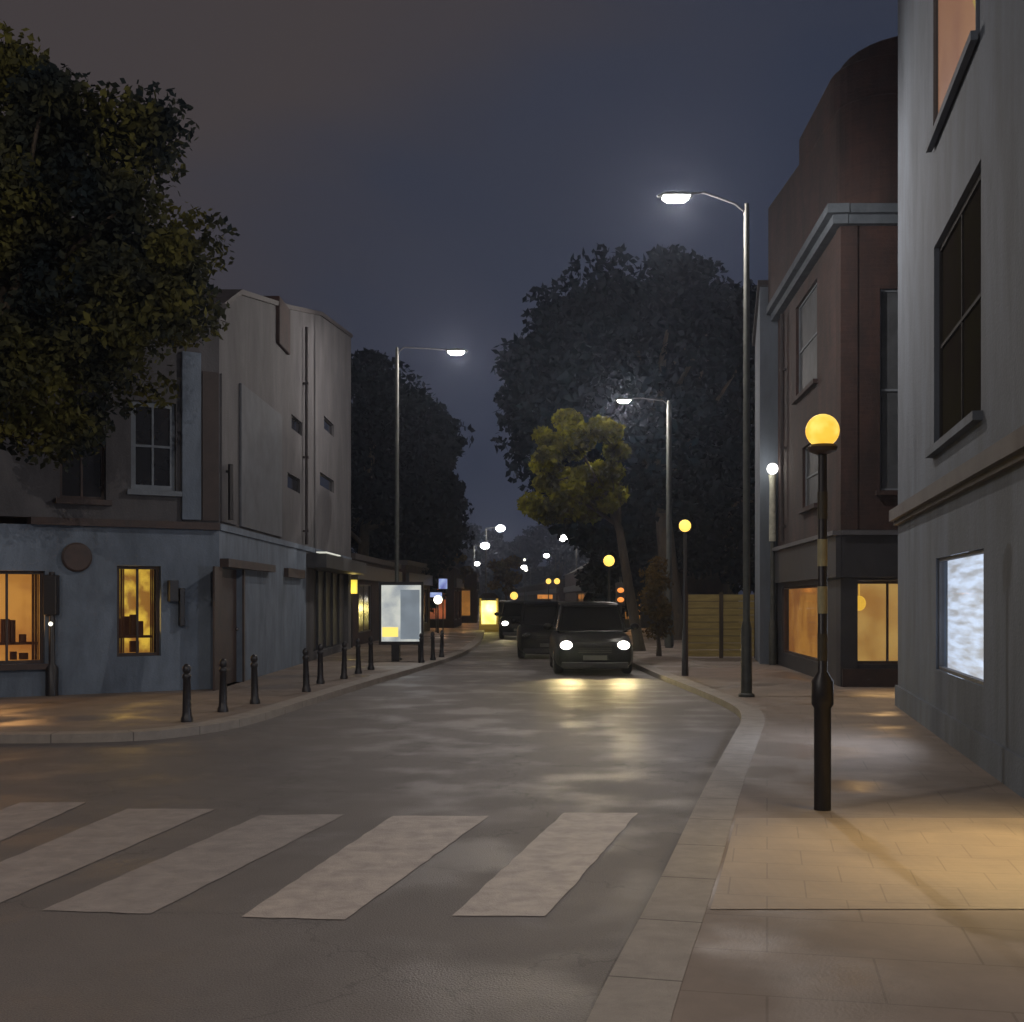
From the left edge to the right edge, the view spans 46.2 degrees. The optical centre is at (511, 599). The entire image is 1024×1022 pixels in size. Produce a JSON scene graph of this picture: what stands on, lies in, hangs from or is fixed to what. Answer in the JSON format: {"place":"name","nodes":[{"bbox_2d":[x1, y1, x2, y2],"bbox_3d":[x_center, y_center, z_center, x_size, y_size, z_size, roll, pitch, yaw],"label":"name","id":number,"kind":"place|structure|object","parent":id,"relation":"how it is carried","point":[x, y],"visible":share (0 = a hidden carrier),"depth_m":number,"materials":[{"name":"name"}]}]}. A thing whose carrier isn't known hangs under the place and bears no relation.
{"place":"outdoors","nodes":[
{"label":"outdoors","id":0,"kind":"place"},
{"bbox_2d":[0,617,478,731],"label":"pavement","id":1,"kind":"structure","parent":0,"point":[116,711],"depth_m":18.65,"materials":[{"name":"grey concrete"}]},
{"bbox_2d":[43,572,59,695],"bbox_3d":[-7.437,0.550,19.351,0.220,2.000,0.242,0,0,0],"label":"signal post","id":2,"kind":"object","parent":1,"relation":"on","point":[51,594],"visible":1,"depth_m":19.30,"materials":[{"name":"black metal"}]},
{"bbox_2d":[0,21,239,472],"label":"street tree","id":3,"kind":"object","parent":1,"relation":"on","point":[104,264],"visible":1,"depth_m":14.44,"materials":[{"name":"green plant"}]},
{"bbox_2d":[0,282,365,696],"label":"corner house","id":4,"kind":"structure","parent":1,"relation":"on","point":[201,526],"depth_m":20.74,"materials":[{"name":"paint"}]},
{"bbox_2d":[0,571,48,670],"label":"window","id":5,"kind":"structure","parent":4,"relation":"in","point":[21,592],"depth_m":19.54,"materials":[{"name":"orange glass"}]},
{"bbox_2d":[55,384,111,505],"bbox_3d":[-7.056,-2.554,19.725,0.887,1.987,0.250,0,0,-32],"label":"window","id":6,"kind":"structure","parent":4,"relation":"in","point":[82,485],"depth_m":19.79,"materials":[{"name":"black glass"}]},
{"bbox_2d":[117,566,158,655],"bbox_3d":[-6.479,0.190,20.514,0.830,1.620,0.600,0,0,-32],"label":"window","id":7,"kind":"structure","parent":4,"relation":"in","point":[135,584],"depth_m":20.49,"materials":[{"name":"yellow glass"}]},
{"bbox_2d":[126,401,181,496],"bbox_3d":[-6.067,-2.554,20.311,0.916,1.587,0.200,0,0,-32],"label":"window","id":8,"kind":"structure","parent":4,"relation":"in","point":[152,436],"depth_m":20.35,"materials":[{"name":"black glass"}]},
{"bbox_2d":[213,566,221,690],"bbox_3d":[-5.082,0.490,20.715,0.033,2.120,0.540,0,0,0],"label":"door panel","id":9,"kind":"structure","parent":4,"relation":"in","point":[217,571],"depth_m":20.64,"materials":[{"name":"grey paint"}]},
{"bbox_2d":[222,569,238,683],"bbox_3d":[-5.192,0.490,21.831,0.135,2.100,1.632,0,0,0],"label":"door","id":10,"kind":"structure","parent":4,"relation":"in","point":[229,628],"depth_m":22.03,"materials":[{"name":"grey paint"}]},
{"bbox_2d":[287,473,297,492],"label":"window","id":11,"kind":"structure","parent":4,"relation":"in","point":[292,483],"depth_m":28.30,"materials":[{"name":"grey glass"}]},
{"bbox_2d":[291,416,299,433],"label":"window","id":12,"kind":"structure","parent":4,"relation":"in","point":[295,425],"depth_m":28.69,"materials":[{"name":"grey glass"}]},
{"bbox_2d":[320,473,331,491],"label":"window","id":13,"kind":"structure","parent":4,"relation":"in","point":[325,482],"depth_m":33.30,"materials":[{"name":"grey glass"}]},
{"bbox_2d":[324,418,331,434],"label":"window","id":14,"kind":"structure","parent":4,"relation":"in","point":[327,426],"depth_m":33.67,"materials":[{"name":"grey glass"}]},
{"bbox_2d":[181,664,192,721],"bbox_3d":[-4.130,1.180,15.241,0.155,0.740,0.155,0,1,0],"label":"bollard","id":15,"kind":"object","parent":1,"relation":"on","point":[186,716],"visible":1,"depth_m":15.20,"materials":[{"name":"black metal"}]},
{"bbox_2d":[217,658,228,711],"bbox_3d":[-3.997,1.180,16.602,0.155,0.740,0.155,0,1,0],"label":"bollard","id":16,"kind":"object","parent":1,"relation":"on","point":[222,706],"visible":1,"depth_m":16.56,"materials":[{"name":"black metal"}]},
{"bbox_2d":[250,654,259,703],"bbox_3d":[-3.839,1.180,17.889,0.155,0.740,0.155,-1,-1,0],"label":"bollard","id":17,"kind":"object","parent":1,"relation":"on","point":[254,699],"visible":1,"depth_m":17.84,"materials":[{"name":"black metal"}]},
{"bbox_2d":[302,648,310,691],"bbox_3d":[-3.469,1.180,20.209,0.155,0.740,0.155,-1,1,0],"label":"bollard","id":18,"kind":"object","parent":1,"relation":"on","point":[306,679],"visible":1,"depth_m":20.16,"materials":[{"name":"black metal"}]},
{"bbox_2d":[316,644,324,683],"bbox_3d":[-3.537,1.180,22.143,0.155,0.740,0.155,0,0,0],"label":"bollard","id":19,"kind":"object","parent":1,"relation":"on","point":[320,677],"visible":1,"depth_m":22.10,"materials":[{"name":"black metal"}]},
{"bbox_2d":[340,641,347,678],"bbox_3d":[-3.292,1.180,23.548,0.155,0.740,0.155,1,-1,0],"label":"bollard","id":20,"kind":"object","parent":1,"relation":"on","point":[343,675],"visible":1,"depth_m":23.50,"materials":[{"name":"black metal"}]},
{"bbox_2d":[355,639,361,673],"bbox_3d":[-3.220,1.180,25.126,0.155,0.740,0.155,-1,1,0],"label":"bollard","id":21,"kind":"object","parent":1,"relation":"on","point":[358,670],"visible":1,"depth_m":25.08,"materials":[{"name":"black metal"}]},
{"bbox_2d":[367,636,374,669],"bbox_3d":[-3.126,1.180,26.568,0.155,0.740,0.155,-1,0,0],"label":"bollard","id":22,"kind":"object","parent":1,"relation":"on","point":[370,657],"visible":1,"depth_m":26.52,"materials":[{"name":"black metal"}]},
{"bbox_2d":[379,582,423,660],"bbox_3d":[-2.781,0.550,30.200,1.120,2.000,0.180,0,0,0],"label":"poster panel","id":23,"kind":"object","parent":1,"relation":"on","point":[401,613],"visible":0.86,"depth_m":30.13,"materials":[{"name":"white metal"}]},
{"bbox_2d":[351,347,474,574],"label":"broadleaf tree","id":24,"kind":"object","parent":1,"relation":"on","point":[430,440],"visible":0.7,"depth_m":56.15,"materials":[{"name":"green plant"}]},
{"bbox_2d":[351,448,474,613],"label":"broadleaf tree","id":25,"kind":"object","parent":1,"relation":"on","point":[440,546],"visible":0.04,"depth_m":65.35,"materials":[{"name":"green plant"}]},
{"bbox_2d":[418,633,424,662],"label":"bollard","id":26,"kind":"object","parent":1,"relation":"on","point":[421,654],"visible":1,"depth_m":29.48,"materials":[{"name":"black metal"}]},
{"bbox_2d":[395,347,467,659],"bbox_3d":[-2.124,-2.496,31.000,1.954,8.092,0.300,0,0,0],"label":"street lamp","id":27,"kind":"object","parent":1,"relation":"on","point":[456,351],"visible":0.69,"depth_m":30.96,"materials":[{"name":"metal"}]},
{"bbox_2d":[430,631,435,659],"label":"bollard","id":28,"kind":"object","parent":1,"relation":"on","point":[432,657],"visible":1,"depth_m":30.71,"materials":[{"name":"black metal"}]},
{"bbox_2d":[430,592,442,631],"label":"shop sign","id":29,"kind":"object","parent":1,"relation":"on","point":[433,594],"visible":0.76,"depth_m":57.05,"materials":[{"name":"blue"}]},
{"bbox_2d":[434,595,441,632],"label":"globe lamp","id":30,"kind":"object","parent":1,"relation":"on","point":[437,599],"visible":1,"depth_m":55.95,"materials":[{"name":"white glass"}]},
{"bbox_2d":[439,630,443,656],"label":"bollard","id":31,"kind":"object","parent":1,"relation":"on","point":[441,653],"visible":1,"depth_m":32.31,"materials":[{"name":"black metal"}]},
{"bbox_2d":[438,578,447,630],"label":"shop sign","id":32,"kind":"object","parent":1,"relation":"on","point":[442,583],"visible":0.94,"depth_m":60.04,"materials":[{"name":"blue"}]},
{"bbox_2d":[443,553,473,583],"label":"street tree","id":33,"kind":"object","parent":1,"relation":"on","point":[464,571],"visible":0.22,"depth_m":71.91,"materials":[{"name":"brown plant"}]},
{"bbox_2d":[474,543,489,570],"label":"street lamp","id":34,"kind":"object","parent":1,"relation":"on","point":[482,545],"visible":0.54,"depth_m":141.71,"materials":[{"name":"metal"}]},
{"bbox_2d":[458,522,506,596],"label":"broadleaf tree","id":35,"kind":"object","parent":1,"relation":"on","point":[474,554],"visible":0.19,"depth_m":286.99,"materials":[{"name":"green plant"}]},
{"bbox_2d":[351,577,358,647],"bbox_3d":[-5.173,0.411,38.825,0.420,2.278,0.310,0,0,0],"label":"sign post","id":36,"kind":"object","parent":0,"point":[354,585],"depth_m":38.78,"materials":[{"name":"yellow"}]},
{"bbox_2d":[0,606,740,1021],"bbox_3d":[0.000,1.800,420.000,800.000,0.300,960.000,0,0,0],"label":"road","id":37,"kind":"structure","parent":0,"point":[522,754],"depth_m":8.26,"materials":[{"name":"grey asphalt"}]},
{"bbox_2d":[0,802,84,840],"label":"road marking","id":38,"kind":"object","parent":37,"relation":"on","point":[18,817],"visible":1,"depth_m":9.20,"materials":[{"name":"paint"}]},
{"bbox_2d":[0,809,213,902],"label":"road marking","id":39,"kind":"object","parent":37,"relation":"on","point":[67,853],"visible":1,"depth_m":8.01,"materials":[{"name":"paint"}]},
{"bbox_2d":[43,814,343,912],"bbox_3d":[-1.890,1.646,7.782,0.631,0.001,3.025,0,0,12],"label":"road marking","id":40,"kind":"object","parent":37,"relation":"on","point":[153,886],"visible":1,"depth_m":7.38,"materials":[{"name":"paint"}]},
{"bbox_2d":[0,614,483,743],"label":"kerb","id":41,"kind":"structure","parent":37,"relation":"on","point":[253,716],"depth_m":15.41,"materials":[{"name":"stone"}]},
{"bbox_2d":[241,815,487,918],"bbox_3d":[-0.867,1.646,7.707,0.714,0.001,3.112,0,0,13],"label":"road marking","id":42,"kind":"object","parent":37,"relation":"on","point":[350,879],"visible":1,"depth_m":7.35,"materials":[{"name":"paint"}]},
{"bbox_2d":[351,553,401,645],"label":"shop","id":43,"kind":"structure","parent":37,"relation":"on","point":[365,612],"depth_m":43.57,"materials":[{"name":"brick"}]},
{"bbox_2d":[359,584,370,632],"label":"window","id":44,"kind":"structure","parent":43,"relation":"in","point":[364,590],"depth_m":42.87,"materials":[{"name":"glass"}]},
{"bbox_2d":[387,560,432,631],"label":"shop","id":45,"kind":"structure","parent":37,"relation":"on","point":[411,571],"depth_m":56.77,"materials":[{"name":"brick"}]},
{"bbox_2d":[424,589,426,622],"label":"window","id":46,"kind":"structure","parent":45,"relation":"in","point":[425,590],"depth_m":58.99,"materials":[{"name":"paint"}]},
{"bbox_2d":[430,558,463,627],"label":"shop","id":47,"kind":"structure","parent":37,"relation":"on","point":[453,610],"depth_m":66.04,"materials":[{"name":"brick"}]},
{"bbox_2d":[430,589,446,619],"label":"window","id":48,"kind":"structure","parent":47,"relation":"in","point":[432,616],"depth_m":66.19,"materials":[{"name":"glass"}]},
{"bbox_2d":[455,590,456,619],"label":"window","id":49,"kind":"structure","parent":47,"relation":"in","point":[455,590],"depth_m":68.94,"materials":[{"name":"paint"}]},
{"bbox_2d":[458,591,460,618],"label":"window","id":50,"kind":"structure","parent":47,"relation":"in","point":[459,592],"depth_m":72.77,"materials":[{"name":"paint"}]},
{"bbox_2d":[455,563,479,622],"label":"shop","id":51,"kind":"structure","parent":37,"relation":"on","point":[470,589],"depth_m":80.00,"materials":[{"name":"brick"}]},
{"bbox_2d":[462,590,470,615],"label":"window","id":52,"kind":"structure","parent":51,"relation":"in","point":[466,594],"depth_m":80.20,"materials":[{"name":"glass"}]},
{"bbox_2d":[479,593,498,631],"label":"kiosk","id":53,"kind":"object","parent":37,"relation":"on","point":[488,620],"visible":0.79,"depth_m":61.60,"materials":[{"name":"beige"}]},
{"bbox_2d":[485,525,504,600],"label":"street lamp","id":54,"kind":"object","parent":37,"relation":"on","point":[500,528],"visible":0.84,"depth_m":106.96,"materials":[{"name":"metal"}]},
{"bbox_2d":[486,555,523,599],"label":"street tree","id":55,"kind":"object","parent":37,"relation":"on","point":[506,576],"visible":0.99,"depth_m":95.58,"materials":[{"name":"brown plant"}]},
{"bbox_2d":[498,600,511,623],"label":"car","id":56,"kind":"object","parent":37,"relation":"on","point":[500,605],"visible":0.03,"depth_m":65.42,"materials":[{"name":"black paint"}]},
{"bbox_2d":[494,601,526,638],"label":"car","id":57,"kind":"object","parent":37,"relation":"on","point":[511,609],"visible":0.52,"depth_m":51.16,"materials":[{"name":"black paint"}]},
{"bbox_2d":[510,592,517,599],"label":"belisha beacon","id":58,"kind":"object","parent":37,"relation":"on","point":[513,595],"visible":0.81,"depth_m":91.80,"materials":[{"name":"yellow plastic"}]},
{"bbox_2d":[523,558,525,600],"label":"globe lamp","id":59,"kind":"object","parent":37,"relation":"on","point":[524,559],"visible":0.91,"depth_m":149.97,"materials":[{"name":"black metal"}]},
{"bbox_2d":[478,566,571,605],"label":"end house","id":60,"kind":"structure","parent":37,"relation":"on","point":[483,599],"depth_m":330.00,"materials":[{"name":"brick"}]},
{"bbox_2d":[510,601,565,657],"bbox_3d":[1.033,0.843,35.322,2.200,1.607,4.395,0,0,0],"label":"car","id":61,"kind":"object","parent":37,"relation":"on","point":[533,635],"visible":0.5,"depth_m":34.23,"materials":[{"name":"black paint"}]},
{"bbox_2d":[515,579,564,600],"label":"terraced house","id":62,"kind":"structure","parent":37,"relation":"on","point":[532,591],"depth_m":152.06,"materials":[{"name":"brick"}]},
{"bbox_2d":[453,812,636,915],"bbox_3d":[0.300,1.646,7.771,0.559,0.001,3.238,0,0,14],"label":"road marking","id":63,"kind":"object","parent":37,"relation":"on","point":[543,871],"visible":1,"depth_m":7.38,"materials":[{"name":"paint"}]},
{"bbox_2d":[546,579,550,600],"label":"belisha beacon","id":64,"kind":"object","parent":37,"relation":"on","point":[548,581],"visible":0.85,"depth_m":87.93,"materials":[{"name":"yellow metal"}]},
{"bbox_2d":[563,562,588,601],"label":"terraced house","id":65,"kind":"structure","parent":37,"relation":"on","point":[572,591],"depth_m":104.78,"materials":[{"name":"brick"}]},
{"bbox_2d":[577,593,583,600],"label":"window","id":66,"kind":"structure","parent":65,"relation":"in","point":[580,596],"depth_m":94.82,"materials":[{"name":"glass"}]},
{"bbox_2d":[543,601,639,672],"bbox_3d":[1.801,0.843,28.122,2.200,1.607,4.395,0,0,0],"label":"car","id":67,"kind":"object","parent":37,"relation":"on","point":[586,635],"visible":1,"depth_m":26.68,"materials":[{"name":"black paint"}]},
{"bbox_2d":[625,564,722,627],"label":"terraced house","id":68,"kind":"structure","parent":37,"relation":"on","point":[711,584],"depth_m":66.00,"materials":[{"name":"brick"}]},
{"bbox_2d":[625,601,640,619],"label":"window","id":69,"kind":"structure","parent":68,"relation":"in","point":[627,618],"depth_m":66.19,"materials":[{"name":"paint"}]},
{"bbox_2d":[586,657,764,1021],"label":"kerb","id":70,"kind":"structure","parent":37,"relation":"on","point":[643,982],"depth_m":6.26,"materials":[{"name":"stone"}]},
{"bbox_2d":[554,578,559,600],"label":"belisha beacon","id":71,"kind":"object","parent":70,"relation":"on","point":[556,580],"visible":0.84,"depth_m":88.43,"materials":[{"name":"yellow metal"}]},
{"bbox_2d":[603,555,614,601],"bbox_3d":[3.233,0.030,40.000,0.370,3.040,0.361,0,0,0],"label":"belisha beacon","id":72,"kind":"object","parent":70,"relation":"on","point":[608,560],"visible":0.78,"depth_m":39.94,"materials":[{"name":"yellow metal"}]},
{"bbox_2d":[752,280,777,663],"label":"rendered house","id":73,"kind":"structure","parent":37,"relation":"on","point":[765,337],"depth_m":28.90,"materials":[{"name":"grey paint"}]},
{"bbox_2d":[776,583,777,663],"bbox_3d":[6.525,0.500,28.895,0.350,2.100,0.070,0,0,0],"label":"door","id":74,"kind":"structure","parent":73,"relation":"in","point":[776,583],"depth_m":28.86,"materials":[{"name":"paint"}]},
{"bbox_2d":[766,36,897,686],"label":"brick corner building","id":75,"kind":"structure","parent":37,"relation":"on","point":[832,308],"depth_m":21.89,"materials":[{"name":"brick"}]},
{"bbox_2d":[784,585,817,661],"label":"window","id":76,"kind":"structure","parent":75,"relation":"in","point":[803,615],"depth_m":26.24,"materials":[{"name":"orange glass"}]},
{"bbox_2d":[791,283,817,404],"bbox_3d":[6.114,-5.303,24.897,0.210,2.087,2.628,0,0,4],"label":"window","id":77,"kind":"structure","parent":75,"relation":"in","point":[808,379],"depth_m":25.09,"materials":[{"name":"glass"}]},
{"bbox_2d":[798,445,817,513],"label":"window","id":78,"kind":"structure","parent":75,"relation":"in","point":[811,460],"depth_m":24.74,"materials":[{"name":"glass"}]},
{"bbox_2d":[858,581,897,663],"bbox_3d":[6.714,0.405,21.815,1.402,1.590,0.750,0,0,0],"label":"window","id":79,"kind":"structure","parent":75,"relation":"in","point":[878,621],"depth_m":22.14,"materials":[{"name":"glass"}]},
{"bbox_2d":[876,290,897,494],"bbox_3d":[6.830,-3.704,21.415,0.695,3.687,0.210,0,0,0],"label":"window","id":80,"kind":"structure","parent":75,"relation":"in","point":[888,298],"depth_m":21.48,"materials":[{"name":"glass"}]},
{"bbox_2d":[889,0,1023,798],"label":"stucco building","id":81,"kind":"structure","parent":37,"relation":"on","point":[956,515],"depth_m":12.46,"materials":[{"name":"paint"}]},
{"bbox_2d":[926,0,978,152],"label":"window","id":82,"kind":"structure","parent":81,"relation":"in","point":[955,22],"depth_m":13.14,"materials":[{"name":"glass"}]},
{"bbox_2d":[925,172,982,457],"bbox_3d":[4.708,-2.913,12.715,0.210,2.467,3.091,0,0,11],"label":"window","id":83,"kind":"structure","parent":81,"relation":"in","point":[960,410],"depth_m":12.71,"materials":[{"name":"glass"}]},
{"bbox_2d":[939,549,982,684],"bbox_3d":[4.769,0.165,12.561,0.150,1.390,2.999,0,0,11],"label":"window","id":84,"kind":"structure","parent":81,"relation":"in","point":[965,570],"depth_m":12.92,"materials":[{"name":"white glass"}]},
{"bbox_2d":[0,0,897,593],"label":"sky","id":85,"kind":"structure","parent":0,"point":[403,173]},
{"bbox_2d":[623,628,1023,1021],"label":"pavement","id":86,"kind":"structure","parent":0,"point":[889,759],"depth_m":5.76,"materials":[{"name":"grey concrete"}]},
{"bbox_2d":[473,535,554,600],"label":"broadleaf tree","id":87,"kind":"object","parent":86,"relation":"on","point":[514,547],"visible":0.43,"depth_m":286.89,"materials":[{"name":"green plant"}]},
{"bbox_2d":[521,565,530,584],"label":"street lamp","id":88,"kind":"object","parent":86,"relation":"on","point":[522,566],"visible":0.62,"depth_m":235.95,"materials":[{"name":"metal"}]},
{"bbox_2d":[537,594,552,598],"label":"shop sign","id":89,"kind":"object","parent":86,"relation":"on","point":[542,596],"visible":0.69,"depth_m":127.96,"materials":[{"name":"orange"}]},
{"bbox_2d":[544,554,555,578],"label":"street lamp","id":90,"kind":"object","parent":86,"relation":"on","point":[546,555],"visible":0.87,"depth_m":173.94,"materials":[{"name":"metal"}]},
{"bbox_2d":[521,523,590,585],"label":"broadleaf tree","id":91,"kind":"object","parent":86,"relation":"on","point":[563,553],"visible":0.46,"depth_m":288.23,"materials":[{"name":"green plant"}]},
{"bbox_2d":[560,535,576,568],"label":"street lamp","id":92,"kind":"object","parent":86,"relation":"on","point":[563,538],"visible":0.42,"depth_m":124.73,"materials":[{"name":"metal"}]},
{"bbox_2d":[517,408,645,650],"bbox_3d":[1.977,-2.083,36.718,3.547,7.265,3.315,0,0,-28],"label":"street tree","id":93,"kind":"object","parent":86,"relation":"on","point":[585,494],"visible":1,"depth_m":36.28,"materials":[{"name":"green plant"}]},
{"bbox_2d":[565,499,659,631],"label":"broadleaf tree","id":94,"kind":"object","parent":86,"relation":"on","point":[592,576],"visible":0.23,"depth_m":55.72,"materials":[{"name":"green plant"}]},
{"bbox_2d":[616,577,624,631],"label":"traffic signal","id":95,"kind":"object","parent":86,"relation":"on","point":[620,596],"visible":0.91,"depth_m":44.94,"materials":[{"name":"black metal"}]},
{"bbox_2d":[490,243,756,639],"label":"broadleaf tree","id":96,"kind":"object","parent":86,"relation":"on","point":[677,319],"visible":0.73,"depth_m":45.38,"materials":[{"name":"green plant"}]},
{"bbox_2d":[615,397,673,647],"bbox_3d":[4.265,-2.485,38.700,1.906,8.071,0.310,0,0,0],"label":"street lamp","id":97,"kind":"object","parent":86,"relation":"on","point":[669,641],"visible":0.92,"depth_m":38.62,"materials":[{"name":"metal"}]},
{"bbox_2d":[636,556,675,655],"bbox_3d":[3.953,0.166,33.055,1.110,2.767,1.242,0,0,0],"label":"street shrub","id":98,"kind":"object","parent":86,"relation":"on","point":[660,614],"visible":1,"depth_m":32.89,"materials":[{"name":"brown plant"}]},
{"bbox_2d":[679,520,690,675],"bbox_3d":[3.532,-0.043,24.500,0.244,3.186,0.238,0,0,0],"label":"belisha beacon","id":99,"kind":"object","parent":86,"relation":"on","point":[684,525],"visible":1,"depth_m":24.46,"materials":[{"name":"black metal"}]},
{"bbox_2d":[630,279,756,593],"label":"broadleaf tree","id":100,"kind":"object","parent":86,"relation":"on","point":[705,551],"visible":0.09,"depth_m":50.84,"materials":[{"name":"green plant"}]},
{"bbox_2d":[657,190,754,696],"bbox_3d":[3.103,-2.492,19.200,1.558,8.085,0.300,0,0,0],"label":"street lamp","id":101,"kind":"object","parent":86,"relation":"on","point":[676,196],"visible":1,"depth_m":19.15,"materials":[{"name":"metal"}]},
{"bbox_2d":[687,592,754,657],"bbox_3d":[5.556,0.675,31.896,1.961,1.750,0.112,0,0,0],"label":"timber fence","id":102,"kind":"object","parent":86,"relation":"on","point":[714,623],"visible":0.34,"depth_m":31.90,"materials":[{"name":"brown wood"}]},
{"bbox_2d":[767,463,777,664],"bbox_3d":[6.208,-0.854,28.600,0.266,4.807,0.262,0,0,0],"label":"lamp post","id":103,"kind":"object","parent":86,"relation":"on","point":[772,469],"visible":1,"depth_m":28.54,"materials":[{"name":"grey metal"}]},
{"bbox_2d":[805,414,839,810],"bbox_3d":[2.292,0.090,8.857,0.246,2.920,0.246,0,0,0],"label":"belisha beacon","id":104,"kind":"object","parent":86,"relation":"on","point":[822,431],"visible":1,"depth_m":8.82,"materials":[{"name":"amber plastic"},{"name":"black metal"},{"name":"white paint"}]},
{"bbox_2d":[711,818,1023,908],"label":"pavement tactile","id":105,"kind":"object","parent":86,"relation":"on","point":[873,863],"visible":1,"depth_m":7.01,"materials":[{"name":"beige concrete"}]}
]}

